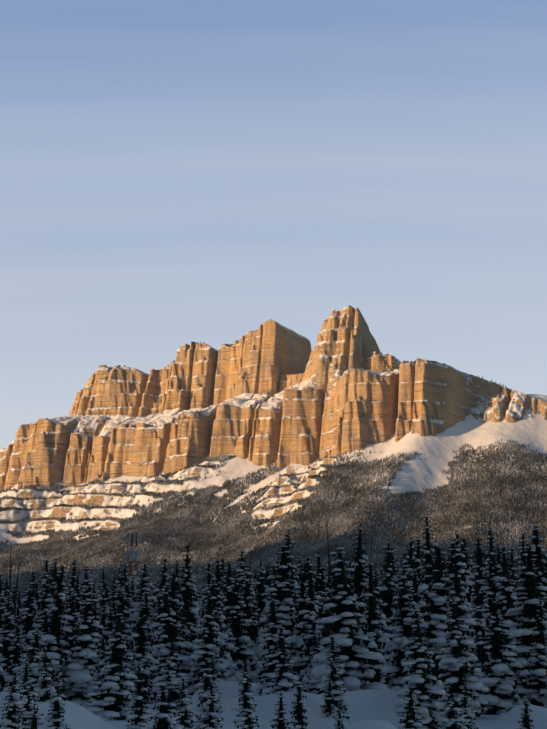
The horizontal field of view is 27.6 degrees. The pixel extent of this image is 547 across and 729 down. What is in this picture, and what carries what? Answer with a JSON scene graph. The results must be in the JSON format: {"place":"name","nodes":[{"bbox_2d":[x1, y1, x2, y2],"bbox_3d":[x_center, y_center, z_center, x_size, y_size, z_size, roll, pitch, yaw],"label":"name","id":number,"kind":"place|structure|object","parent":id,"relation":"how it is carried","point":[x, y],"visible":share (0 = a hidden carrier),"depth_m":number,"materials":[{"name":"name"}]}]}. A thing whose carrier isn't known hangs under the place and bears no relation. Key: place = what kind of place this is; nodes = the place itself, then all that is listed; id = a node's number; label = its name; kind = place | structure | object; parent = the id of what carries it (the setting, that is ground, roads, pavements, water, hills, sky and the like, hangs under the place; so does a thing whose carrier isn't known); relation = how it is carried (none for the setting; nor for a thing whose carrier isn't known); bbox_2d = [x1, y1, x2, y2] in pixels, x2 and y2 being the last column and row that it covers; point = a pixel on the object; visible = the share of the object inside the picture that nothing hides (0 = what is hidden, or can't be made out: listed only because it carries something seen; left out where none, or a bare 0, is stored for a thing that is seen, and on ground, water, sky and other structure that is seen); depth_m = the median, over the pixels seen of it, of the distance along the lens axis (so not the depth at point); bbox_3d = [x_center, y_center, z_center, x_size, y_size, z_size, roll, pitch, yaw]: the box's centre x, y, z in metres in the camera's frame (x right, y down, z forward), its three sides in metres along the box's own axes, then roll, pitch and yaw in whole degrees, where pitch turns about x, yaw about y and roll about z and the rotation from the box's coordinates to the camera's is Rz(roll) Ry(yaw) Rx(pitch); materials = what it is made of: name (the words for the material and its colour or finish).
{"place":"outdoors","nodes":[
{"label":"outdoors","id":0,"kind":"place"},
{"bbox_2d":[0,305,546,593],"bbox_3d":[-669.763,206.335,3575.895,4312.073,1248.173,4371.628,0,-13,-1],"label":"mountain","id":1,"kind":"structure","parent":0,"point":[269,392],"depth_m":4188.67,"materials":[{"name":"brown stone"}]},
{"bbox_2d":[0,375,546,601],"bbox_3d":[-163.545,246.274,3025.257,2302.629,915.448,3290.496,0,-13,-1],"label":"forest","id":2,"kind":"object","parent":1,"relation":"on","point":[446,507],"visible":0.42,"depth_m":3480.90,"materials":[{"name":"green plant"}]},
{"bbox_2d":[0,680,546,728],"bbox_3d":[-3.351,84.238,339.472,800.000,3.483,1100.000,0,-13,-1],"label":"ground","id":3,"kind":"structure","parent":0,"point":[373,709],"depth_m":42.30,"materials":[{"name":"white snow"}]},
{"bbox_2d":[0,591,15,690],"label":"spruce","id":4,"kind":"object","parent":3,"relation":"on","point":[6,639],"visible":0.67,"depth_m":71.61,"materials":[{"name":"green plant"}]},
{"bbox_2d":[0,670,23,728],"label":"spruce","id":5,"kind":"object","parent":3,"relation":"on","point":[11,721],"visible":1,"depth_m":21.51,"materials":[{"name":"green plant"}]},
{"bbox_2d":[2,621,25,691],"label":"spruce","id":6,"kind":"object","parent":3,"relation":"on","point":[16,661],"visible":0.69,"depth_m":61.66,"materials":[{"name":"green plant"}]},
{"bbox_2d":[12,590,23,627],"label":"spruce","id":7,"kind":"object","parent":3,"relation":"on","point":[18,615],"visible":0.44,"depth_m":163.56,"materials":[{"name":"green plant"}]},
{"bbox_2d":[15,658,40,728],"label":"spruce","id":8,"kind":"object","parent":3,"relation":"on","point":[26,704],"visible":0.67,"depth_m":27.80,"materials":[{"name":"green plant"}]},
{"bbox_2d":[19,585,40,674],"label":"spruce","id":9,"kind":"object","parent":3,"relation":"on","point":[29,621],"visible":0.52,"depth_m":94.03,"materials":[{"name":"green plant"}]},
{"bbox_2d":[9,627,51,696],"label":"spruce","id":10,"kind":"object","parent":3,"relation":"on","point":[35,657],"visible":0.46,"depth_m":51.20,"materials":[{"name":"green plant"}]},
{"bbox_2d":[20,706,43,728],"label":"spruce","id":11,"kind":"object","parent":3,"relation":"on","point":[33,721],"visible":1,"depth_m":15.30,"materials":[{"name":"green plant"}]},
{"bbox_2d":[28,609,50,658],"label":"spruce","id":12,"kind":"object","parent":3,"relation":"on","point":[44,621],"visible":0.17,"depth_m":82.74,"materials":[{"name":"green plant"}]},
{"bbox_2d":[32,653,54,702],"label":"spruce","id":13,"kind":"object","parent":3,"relation":"on","point":[43,688],"visible":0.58,"depth_m":36.51,"materials":[{"name":"green plant"}]},
{"bbox_2d":[24,584,62,671],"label":"spruce","id":14,"kind":"object","parent":3,"relation":"on","point":[45,604],"visible":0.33,"depth_m":87.58,"materials":[{"name":"green plant"}]},
{"bbox_2d":[38,560,52,603],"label":"spruce","id":15,"kind":"object","parent":3,"relation":"on","point":[45,580],"visible":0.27,"depth_m":143.82,"materials":[{"name":"green plant"}]},
{"bbox_2d":[43,559,66,626],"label":"spruce","id":16,"kind":"object","parent":3,"relation":"on","point":[55,569],"visible":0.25,"depth_m":123.37,"materials":[{"name":"green plant"}]},
{"bbox_2d":[40,565,72,694],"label":"spruce","id":17,"kind":"object","parent":3,"relation":"on","point":[53,644],"visible":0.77,"depth_m":56.21,"materials":[{"name":"green plant"}]},
{"bbox_2d":[43,668,70,728],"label":"spruce","id":18,"kind":"object","parent":3,"relation":"on","point":[55,717],"visible":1,"depth_m":22.37,"materials":[{"name":"green plant"}]},
{"bbox_2d":[59,593,81,679],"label":"spruce","id":19,"kind":"object","parent":3,"relation":"on","point":[70,639],"visible":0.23,"depth_m":78.20,"materials":[{"name":"green plant"}]},
{"bbox_2d":[63,560,81,626],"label":"spruce","id":20,"kind":"object","parent":3,"relation":"on","point":[72,581],"visible":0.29,"depth_m":156.70,"materials":[{"name":"green plant"}]},
{"bbox_2d":[65,574,85,634],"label":"spruce","id":21,"kind":"object","parent":3,"relation":"on","point":[77,592],"visible":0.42,"depth_m":125.28,"materials":[{"name":"green plant"}]},
{"bbox_2d":[60,583,105,704],"bbox_3d":[-9.458,14.278,56.461,3.016,6.307,2.732,-8,-16,31],"label":"spruce","id":22,"kind":"object","parent":3,"relation":"on","point":[77,671],"visible":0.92,"depth_m":55.83,"materials":[{"name":"white plant"}]},
{"bbox_2d":[85,636,109,706],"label":"spruce","id":23,"kind":"object","parent":3,"relation":"on","point":[103,656],"visible":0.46,"depth_m":51.56,"materials":[{"name":"green plant"}]},
{"bbox_2d":[97,566,107,612],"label":"spruce","id":24,"kind":"object","parent":3,"relation":"on","point":[103,587],"visible":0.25,"depth_m":233.08,"materials":[{"name":"green plant"}]},
{"bbox_2d":[96,587,111,633],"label":"spruce","id":25,"kind":"object","parent":3,"relation":"on","point":[105,602],"visible":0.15,"depth_m":143.15,"materials":[{"name":"green plant"}]},
{"bbox_2d":[97,608,124,670],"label":"spruce","id":26,"kind":"object","parent":3,"relation":"on","point":[109,621],"visible":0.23,"depth_m":70.79,"materials":[{"name":"green plant"}]},
{"bbox_2d":[86,608,143,719],"bbox_3d":[-5.723,10.925,40.378,2.128,4.098,2.023,7,-15,-26],"label":"spruce","id":27,"kind":"object","parent":3,"relation":"on","point":[116,685],"visible":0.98,"depth_m":40.03,"materials":[{"name":"white plant"}]},
{"bbox_2d":[108,564,129,649],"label":"spruce","id":28,"kind":"object","parent":3,"relation":"on","point":[121,577],"visible":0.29,"depth_m":107.55,"materials":[{"name":"green plant"}]},
{"bbox_2d":[114,586,134,663],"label":"spruce","id":29,"kind":"object","parent":3,"relation":"on","point":[129,639],"visible":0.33,"depth_m":97.89,"materials":[{"name":"green plant"}]},
{"bbox_2d":[123,581,133,632],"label":"spruce","id":30,"kind":"object","parent":3,"relation":"on","point":[128,599],"visible":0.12,"depth_m":136.53,"materials":[{"name":"green plant"}]},
{"bbox_2d":[125,662,153,728],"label":"spruce","id":31,"kind":"object","parent":3,"relation":"on","point":[138,718],"visible":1,"depth_m":27.39,"materials":[{"name":"green plant"}]},
{"bbox_2d":[122,600,159,703],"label":"spruce","id":32,"kind":"object","parent":3,"relation":"on","point":[139,654],"visible":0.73,"depth_m":57.98,"materials":[{"name":"green plant"}]},
{"bbox_2d":[127,561,156,662],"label":"spruce","id":33,"kind":"object","parent":3,"relation":"on","point":[144,584],"visible":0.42,"depth_m":128.32,"materials":[{"name":"green plant"}]},
{"bbox_2d":[126,589,157,662],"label":"spruce","id":34,"kind":"object","parent":3,"relation":"on","point":[145,593],"visible":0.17,"depth_m":79.65,"materials":[{"name":"green plant"}]},
{"bbox_2d":[130,599,157,687],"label":"spruce","id":35,"kind":"object","parent":3,"relation":"on","point":[145,616],"visible":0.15,"depth_m":67.73,"materials":[{"name":"green plant"}]},
{"bbox_2d":[150,558,170,656],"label":"spruce","id":36,"kind":"object","parent":3,"relation":"on","point":[163,580],"visible":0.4,"depth_m":87.69,"materials":[{"name":"green plant"}]},
{"bbox_2d":[141,684,181,728],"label":"spruce","id":37,"kind":"object","parent":3,"relation":"on","point":[163,714],"visible":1,"depth_m":20.85,"materials":[{"name":"green plant"}]},
{"bbox_2d":[147,586,187,697],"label":"spruce","id":38,"kind":"object","parent":3,"relation":"on","point":[161,648],"visible":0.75,"depth_m":63.96,"materials":[{"name":"green plant"}]},
{"bbox_2d":[151,570,196,693],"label":"spruce","id":39,"kind":"object","parent":3,"relation":"on","point":[176,607],"visible":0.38,"depth_m":72.00,"materials":[{"name":"green plant"}]},
{"bbox_2d":[156,640,191,710],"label":"spruce","id":40,"kind":"object","parent":3,"relation":"on","point":[170,682],"visible":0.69,"depth_m":48.33,"materials":[{"name":"green plant"}]},
{"bbox_2d":[173,678,194,728],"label":"spruce","id":41,"kind":"object","parent":3,"relation":"on","point":[184,722],"visible":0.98,"depth_m":21.82,"materials":[{"name":"green plant"}]},
{"bbox_2d":[179,603,196,683],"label":"spruce","id":42,"kind":"object","parent":3,"relation":"on","point":[188,624],"visible":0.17,"depth_m":73.29,"materials":[{"name":"green plant"}]},
{"bbox_2d":[179,546,199,643],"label":"spruce","id":43,"kind":"object","parent":3,"relation":"on","point":[187,586],"visible":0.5,"depth_m":97.20,"materials":[{"name":"green plant"}]},
{"bbox_2d":[185,593,226,698],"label":"spruce","id":44,"kind":"object","parent":3,"relation":"on","point":[206,645],"visible":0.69,"depth_m":58.16,"materials":[{"name":"green plant"}]},
{"bbox_2d":[198,560,213,613],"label":"spruce","id":45,"kind":"object","parent":3,"relation":"on","point":[206,589],"visible":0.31,"depth_m":207.91,"materials":[{"name":"green plant"}]},
{"bbox_2d":[193,658,223,728],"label":"spruce","id":46,"kind":"object","parent":3,"relation":"on","point":[203,696],"visible":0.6,"depth_m":36.23,"materials":[{"name":"green plant"}]},
{"bbox_2d":[198,684,220,728],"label":"spruce","id":47,"kind":"object","parent":3,"relation":"on","point":[212,714],"visible":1,"depth_m":27.85,"materials":[{"name":"green plant"}]},
{"bbox_2d":[186,576,237,692],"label":"spruce","id":48,"kind":"object","parent":3,"relation":"on","point":[230,647],"visible":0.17,"depth_m":67.04,"materials":[{"name":"green plant"}]},
{"bbox_2d":[201,558,225,624],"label":"spruce","id":49,"kind":"object","parent":3,"relation":"on","point":[217,571],"visible":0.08,"depth_m":117.45,"materials":[{"name":"green plant"}]},
{"bbox_2d":[193,579,235,683],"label":"spruce","id":50,"kind":"object","parent":3,"relation":"on","point":[221,639],"visible":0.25,"depth_m":65.36,"materials":[{"name":"green plant"}]},
{"bbox_2d":[209,657,223,720],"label":"spruce","id":51,"kind":"object","parent":3,"relation":"on","point":[219,694],"visible":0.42,"depth_m":41.61,"materials":[{"name":"green plant"}]},
{"bbox_2d":[220,559,235,636],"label":"spruce","id":52,"kind":"object","parent":3,"relation":"on","point":[227,593],"visible":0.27,"depth_m":86.54,"materials":[{"name":"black plant"}]},
{"bbox_2d":[225,575,258,681],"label":"spruce","id":53,"kind":"object","parent":3,"relation":"on","point":[238,641],"visible":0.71,"depth_m":68.73,"materials":[{"name":"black plant"}]},
{"bbox_2d":[233,550,253,609],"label":"spruce","id":54,"kind":"object","parent":3,"relation":"on","point":[241,570],"visible":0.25,"depth_m":112.70,"materials":[{"name":"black plant"}]},
{"bbox_2d":[231,661,263,728],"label":"spruce","id":55,"kind":"object","parent":3,"relation":"on","point":[247,708],"visible":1,"depth_m":31.79,"materials":[{"name":"black plant"}]},
{"bbox_2d":[239,568,267,682],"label":"spruce","id":56,"kind":"object","parent":3,"relation":"on","point":[251,645],"visible":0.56,"depth_m":72.38,"materials":[{"name":"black plant"}]},
{"bbox_2d":[251,567,269,630],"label":"spruce","id":57,"kind":"object","parent":3,"relation":"on","point":[261,600],"visible":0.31,"depth_m":100.41,"materials":[{"name":"black plant"}]},
{"bbox_2d":[256,590,293,695],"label":"spruce","id":58,"kind":"object","parent":3,"relation":"on","point":[271,634],"visible":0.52,"depth_m":54.48,"materials":[{"name":"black plant"}]},
{"bbox_2d":[255,542,299,677],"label":"spruce","id":59,"kind":"object","parent":3,"relation":"on","point":[284,593],"visible":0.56,"depth_m":80.39,"materials":[{"name":"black plant"}]},
{"bbox_2d":[261,625,299,694],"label":"spruce","id":60,"kind":"object","parent":3,"relation":"on","point":[284,681],"visible":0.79,"depth_m":48.24,"materials":[{"name":"black plant"}]},
{"bbox_2d":[269,689,293,728],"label":"spruce","id":61,"kind":"object","parent":3,"relation":"on","point":[280,719],"visible":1,"depth_m":17.97,"materials":[{"name":"black plant"}]},
{"bbox_2d":[267,529,297,627],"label":"spruce","id":62,"kind":"object","parent":3,"relation":"on","point":[287,536],"visible":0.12,"depth_m":93.98,"materials":[{"name":"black plant"}]},
{"bbox_2d":[287,682,308,728],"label":"spruce","id":63,"kind":"object","parent":3,"relation":"on","point":[299,716],"visible":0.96,"depth_m":20.90,"materials":[{"name":"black plant"}]},
{"bbox_2d":[284,565,321,691],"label":"spruce","id":64,"kind":"object","parent":3,"relation":"on","point":[294,639],"visible":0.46,"depth_m":70.74,"materials":[{"name":"black plant"}]},
{"bbox_2d":[297,564,322,689],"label":"spruce","id":65,"kind":"object","parent":3,"relation":"on","point":[311,616],"visible":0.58,"depth_m":67.66,"materials":[{"name":"black plant"}]},
{"bbox_2d":[302,633,323,694],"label":"spruce","id":66,"kind":"object","parent":3,"relation":"on","point":[313,649],"visible":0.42,"depth_m":54.94,"materials":[{"name":"black plant"}]},
{"bbox_2d":[308,577,330,635],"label":"spruce","id":67,"kind":"object","parent":3,"relation":"on","point":[319,592],"visible":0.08,"depth_m":80.93,"materials":[{"name":"black plant"}]},
{"bbox_2d":[307,590,335,691],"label":"spruce","id":68,"kind":"object","parent":3,"relation":"on","point":[321,627],"visible":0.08,"depth_m":62.38,"materials":[{"name":"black plant"}]},
{"bbox_2d":[318,567,328,617],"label":"spruce","id":69,"kind":"object","parent":3,"relation":"on","point":[322,585],"visible":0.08,"depth_m":108.28,"materials":[{"name":"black plant"}]},
{"bbox_2d":[320,679,336,718],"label":"spruce","id":70,"kind":"object","parent":3,"relation":"on","point":[327,710],"visible":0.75,"depth_m":36.16,"materials":[{"name":"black plant"}]},
{"bbox_2d":[316,633,350,722],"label":"spruce","id":71,"kind":"object","parent":3,"relation":"on","point":[333,675],"visible":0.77,"depth_m":41.41,"materials":[{"name":"black plant"}]},
{"bbox_2d":[307,547,387,691],"bbox_3d":[3.446,12.424,52.053,3.805,7.642,4.174,3,-14,-14],"label":"spruce","id":72,"kind":"object","parent":3,"relation":"on","point":[350,643],"visible":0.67,"depth_m":51.46,"materials":[{"name":"white plant"}]},
{"bbox_2d":[347,520,368,661],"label":"spruce","id":73,"kind":"object","parent":3,"relation":"on","point":[359,579],"visible":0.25,"depth_m":83.02,"materials":[{"name":"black plant"}]},
{"bbox_2d":[357,558,389,682],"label":"spruce","id":74,"kind":"object","parent":3,"relation":"on","point":[374,633],"visible":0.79,"depth_m":64.13,"materials":[{"name":"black plant"}]},
{"bbox_2d":[379,543,398,653],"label":"spruce","id":75,"kind":"object","parent":3,"relation":"on","point":[389,582],"visible":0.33,"depth_m":76.21,"materials":[{"name":"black plant"}]},
{"bbox_2d":[382,565,414,684],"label":"spruce","id":76,"kind":"object","parent":3,"relation":"on","point":[403,570],"visible":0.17,"depth_m":60.42,"materials":[{"name":"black plant"}]},
{"bbox_2d":[379,577,423,690],"bbox_3d":[6.802,14.611,58.624,3.379,7.004,3.521,1,-13,-4],"label":"spruce","id":77,"kind":"object","parent":3,"relation":"on","point":[400,632],"visible":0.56,"depth_m":58.28,"materials":[{"name":"black plant"}]},
{"bbox_2d":[403,536,416,593],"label":"spruce","id":78,"kind":"object","parent":3,"relation":"on","point":[411,549],"visible":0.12,"depth_m":144.59,"materials":[{"name":"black plant"}]},
{"bbox_2d":[398,686,423,728],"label":"spruce","id":79,"kind":"object","parent":3,"relation":"on","point":[413,717],"visible":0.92,"depth_m":20.59,"materials":[{"name":"black plant"}]},
{"bbox_2d":[408,573,421,607],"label":"spruce","id":80,"kind":"object","parent":3,"relation":"on","point":[415,591],"visible":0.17,"depth_m":76.30,"materials":[{"name":"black plant"}]},
{"bbox_2d":[407,538,424,601],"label":"spruce","id":81,"kind":"object","parent":3,"relation":"on","point":[417,559],"visible":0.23,"depth_m":98.52,"materials":[{"name":"black plant"}]},
{"bbox_2d":[395,609,447,728],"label":"spruce","id":82,"kind":"object","parent":3,"relation":"on","point":[420,683],"visible":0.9,"depth_m":39.33,"materials":[{"name":"green plant"}]},
{"bbox_2d":[415,516,451,645],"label":"spruce","id":83,"kind":"object","parent":3,"relation":"on","point":[427,556],"visible":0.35,"depth_m":68.49,"materials":[{"name":"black plant"}]},
{"bbox_2d":[400,544,479,699],"bbox_3d":[8.183,13.319,56.423,4.432,8.456,4.193,-5,-14,19],"label":"spruce","id":84,"kind":"object","parent":3,"relation":"on","point":[434,632],"visible":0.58,"depth_m":56.05,"materials":[{"name":"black plant"}]},
{"bbox_2d":[437,683,466,728],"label":"spruce","id":85,"kind":"object","parent":3,"relation":"on","point":[449,719],"visible":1,"depth_m":29.65,"materials":[{"name":"black plant"}]},
{"bbox_2d":[432,549,481,695],"bbox_3d":[9.202,13.502,56.226,2.810,8.211,2.603,3,-14,-11],"label":"spruce","id":86,"kind":"object","parent":3,"relation":"on","point":[459,597],"visible":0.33,"depth_m":56.21,"materials":[{"name":"black plant"}]},
{"bbox_2d":[443,542,477,663],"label":"spruce","id":87,"kind":"object","parent":3,"relation":"on","point":[452,549],"visible":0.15,"depth_m":76.44,"materials":[{"name":"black plant"}]},
{"bbox_2d":[444,530,476,634],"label":"spruce","id":88,"kind":"object","parent":3,"relation":"on","point":[468,583],"visible":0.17,"depth_m":78.69,"materials":[{"name":"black plant"}]},
{"bbox_2d":[434,603,490,718],"bbox_3d":[7.122,11.603,43.429,2.409,4.724,2.509,-6,-15,25],"label":"spruce","id":89,"kind":"object","parent":3,"relation":"on","point":[454,662],"visible":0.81,"depth_m":43.03,"materials":[{"name":"white plant"}]},
{"bbox_2d":[457,682,480,728],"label":"spruce","id":90,"kind":"object","parent":3,"relation":"on","point":[466,712],"visible":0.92,"depth_m":33.60,"materials":[{"name":"black plant"}]},
{"bbox_2d":[460,538,484,626],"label":"spruce","id":91,"kind":"object","parent":3,"relation":"on","point":[469,575],"visible":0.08,"depth_m":84.24,"materials":[{"name":"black plant"}]},
{"bbox_2d":[470,539,488,617],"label":"spruce","id":92,"kind":"object","parent":3,"relation":"on","point":[479,567],"visible":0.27,"depth_m":102.90,"materials":[{"name":"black plant"}]},
{"bbox_2d":[469,571,491,693],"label":"spruce","id":93,"kind":"object","parent":3,"relation":"on","point":[479,652],"visible":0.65,"depth_m":64.12,"materials":[{"name":"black plant"}]},
{"bbox_2d":[477,559,503,662],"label":"spruce","id":94,"kind":"object","parent":3,"relation":"on","point":[490,589],"visible":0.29,"depth_m":72.46,"materials":[{"name":"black plant"}]},
{"bbox_2d":[479,524,501,613],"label":"spruce","id":95,"kind":"object","parent":3,"relation":"on","point":[491,555],"visible":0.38,"depth_m":93.24,"materials":[{"name":"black plant"}]},
{"bbox_2d":[476,595,530,714],"bbox_3d":[9.336,12.093,46.309,2.489,5.207,2.631,-5,-14,20],"label":"spruce","id":96,"kind":"object","parent":3,"relation":"on","point":[501,697],"visible":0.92,"depth_m":45.87,"materials":[{"name":"white plant"}]},
{"bbox_2d":[495,545,521,683],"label":"spruce","id":97,"kind":"object","parent":3,"relation":"on","point":[507,599],"visible":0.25,"depth_m":58.48,"materials":[{"name":"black plant"}]},
{"bbox_2d":[507,549,518,587],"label":"spruce","id":98,"kind":"object","parent":3,"relation":"on","point":[511,568],"visible":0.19,"depth_m":170.45,"materials":[{"name":"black plant"}]},
{"bbox_2d":[488,543,546,707],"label":"spruce","id":99,"kind":"object","parent":3,"relation":"on","point":[526,621],"visible":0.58,"depth_m":52.39,"materials":[{"name":"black plant"}]},
{"bbox_2d":[513,532,526,628],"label":"spruce","id":100,"kind":"object","parent":3,"relation":"on","point":[522,568],"visible":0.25,"depth_m":73.72,"materials":[{"name":"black plant"}]},
{"bbox_2d":[517,700,533,728],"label":"spruce","id":101,"kind":"object","parent":3,"relation":"on","point":[526,721],"visible":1,"depth_m":23.10,"materials":[{"name":"black plant"}]},
{"bbox_2d":[518,597,546,706],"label":"spruce","id":102,"kind":"object","parent":3,"relation":"on","point":[538,665],"visible":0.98,"depth_m":47.09,"materials":[{"name":"black plant"}]},
{"bbox_2d":[529,524,546,618],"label":"spruce","id":103,"kind":"object","parent":3,"relation":"on","point":[540,562],"visible":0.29,"depth_m":97.81,"materials":[{"name":"green plant"}]},
{"bbox_2d":[0,0,546,449],"label":"sky","id":104,"kind":"structure","parent":0,"point":[174,174],"materials":[{"name":"blue"}]},
{"label":"ground","id":105,"kind":"structure","parent":0,"visible":0},
{"bbox_2d":[126,523,140,594],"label":"radio mast","id":106,"kind":"object","parent":105,"relation":"on","point":[133,557],"visible":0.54,"depth_m":290.48,"materials":[{"name":"grey metal"}]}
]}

